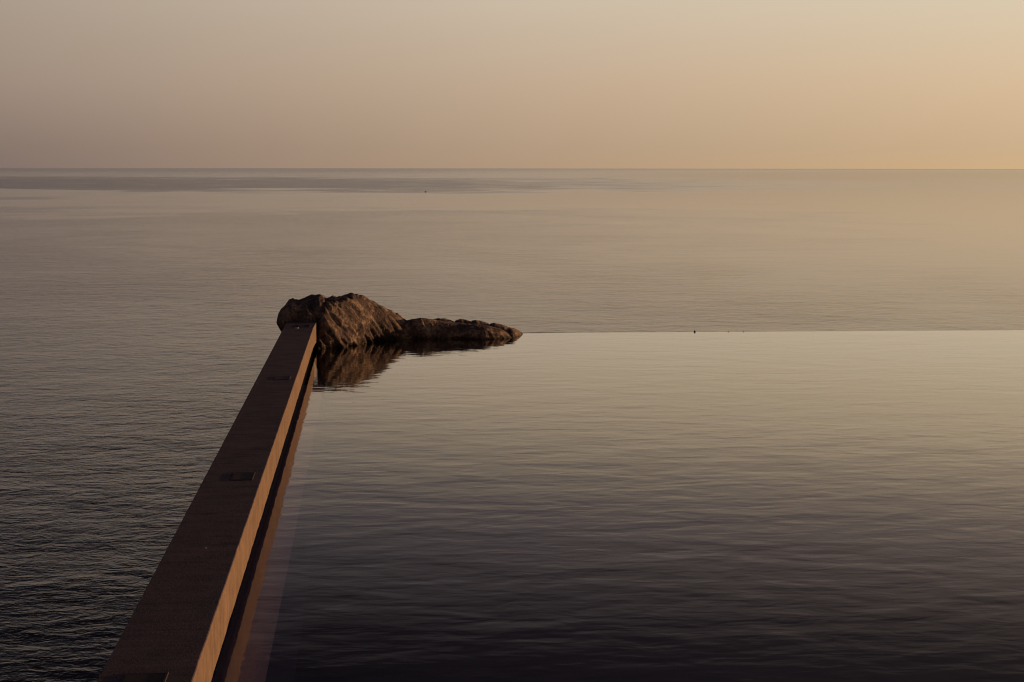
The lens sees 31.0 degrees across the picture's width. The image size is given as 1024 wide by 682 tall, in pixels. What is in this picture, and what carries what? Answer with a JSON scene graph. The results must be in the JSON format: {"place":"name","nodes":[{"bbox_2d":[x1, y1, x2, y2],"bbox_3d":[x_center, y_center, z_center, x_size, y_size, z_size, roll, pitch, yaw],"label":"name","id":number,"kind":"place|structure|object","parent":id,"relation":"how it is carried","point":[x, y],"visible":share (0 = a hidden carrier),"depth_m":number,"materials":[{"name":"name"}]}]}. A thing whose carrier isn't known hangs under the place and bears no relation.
{"place":"outdoors","nodes":[
{"label":"outdoors","id":0,"kind":"place"},
{"bbox_2d":[0,168,1023,681],"bbox_3d":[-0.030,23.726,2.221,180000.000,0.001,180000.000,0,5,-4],"label":"sea","id":1,"kind":"structure","parent":0,"point":[140,308],"depth_m":395.01,"materials":[{"name":"liquid"}]},
{"bbox_2d":[0,0,1023,168],"label":"sky","id":2,"kind":"structure","parent":0,"point":[612,84],"materials":[{"name":"beige"}]},
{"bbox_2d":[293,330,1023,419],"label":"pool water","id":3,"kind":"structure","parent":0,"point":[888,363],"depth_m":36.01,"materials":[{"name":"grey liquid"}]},
{"bbox_2d":[276,294,325,347],"bbox_3d":[-4.494,-0.296,40.585,1.336,1.457,2.465,0,5,-4],"label":"boulder","id":4,"kind":"object","parent":3,"relation":"in","point":[308,308],"visible":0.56,"depth_m":39.65,"materials":[{"name":"brown stone"}]},
{"bbox_2d":[314,292,407,348],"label":"boulder","id":5,"kind":"object","parent":3,"relation":"in","point":[349,319],"visible":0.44,"depth_m":40.26,"materials":[{"name":"brown stone"}]},
{"bbox_2d":[435,318,453,321],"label":"rock","id":6,"kind":"object","parent":3,"relation":"in","point":[443,319],"visible":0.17,"depth_m":42.36,"materials":[{"name":"brown stone"}]},
{"bbox_2d":[399,318,511,338],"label":"rock","id":7,"kind":"object","parent":3,"relation":"in","point":[421,328],"visible":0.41,"depth_m":41.62,"materials":[{"name":"brown stone"}]},
{"bbox_2d":[455,319,471,323],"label":"rock","id":8,"kind":"object","parent":3,"relation":"in","point":[463,321],"visible":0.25,"depth_m":42.33,"materials":[{"name":"brown stone"}]},
{"bbox_2d":[472,320,489,325],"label":"rock","id":9,"kind":"object","parent":3,"relation":"in","point":[478,322],"visible":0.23,"depth_m":42.37,"materials":[{"name":"brown stone"}]},
{"bbox_2d":[490,323,508,330],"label":"rock","id":10,"kind":"object","parent":3,"relation":"in","point":[503,327],"visible":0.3,"depth_m":42.27,"materials":[{"name":"brown stone"}]},
{"bbox_2d":[506,327,522,337],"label":"rock","id":11,"kind":"object","parent":3,"relation":"in","point":[513,332],"visible":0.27,"depth_m":42.19,"materials":[{"name":"brown stone"}]},
{"bbox_2d":[294,393,1023,681],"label":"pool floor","id":12,"kind":"structure","parent":0,"point":[527,541],"depth_m":26.43,"materials":[{"name":"liquid"}]},
{"bbox_2d":[212,387,324,681],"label":"pool ledge","id":13,"kind":"object","parent":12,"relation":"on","point":[262,640],"visible":1,"depth_m":18.98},
{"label":"cliff","id":14,"kind":"structure","parent":0,"visible":0},
{"bbox_2d":[97,321,316,681],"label":"pool wall","id":15,"kind":"structure","parent":14,"relation":"on","point":[177,626],"depth_m":16.19,"materials":[{"name":"concrete"}]},
{"bbox_2d":[120,671,168,681],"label":"light fitting","id":16,"kind":"object","parent":15,"relation":"on","point":[144,677],"visible":1,"depth_m":11.89,"materials":[{"name":"black metal"}]},
{"bbox_2d":[230,472,254,480],"bbox_3d":[-2.863,1.440,19.657,0.240,0.020,0.500,0,5,-4],"label":"light fitting","id":17,"kind":"object","parent":15,"relation":"on","point":[242,476],"visible":1,"depth_m":19.63,"materials":[{"name":"black metal"}]},
{"bbox_2d":[274,376,290,379],"bbox_3d":[-3.582,0.580,28.839,0.250,0.020,0.500,0,5,-4],"label":"light fitting","id":18,"kind":"object","parent":15,"relation":"on","point":[282,377],"visible":1,"depth_m":28.80,"materials":[{"name":"black metal"}]}
]}

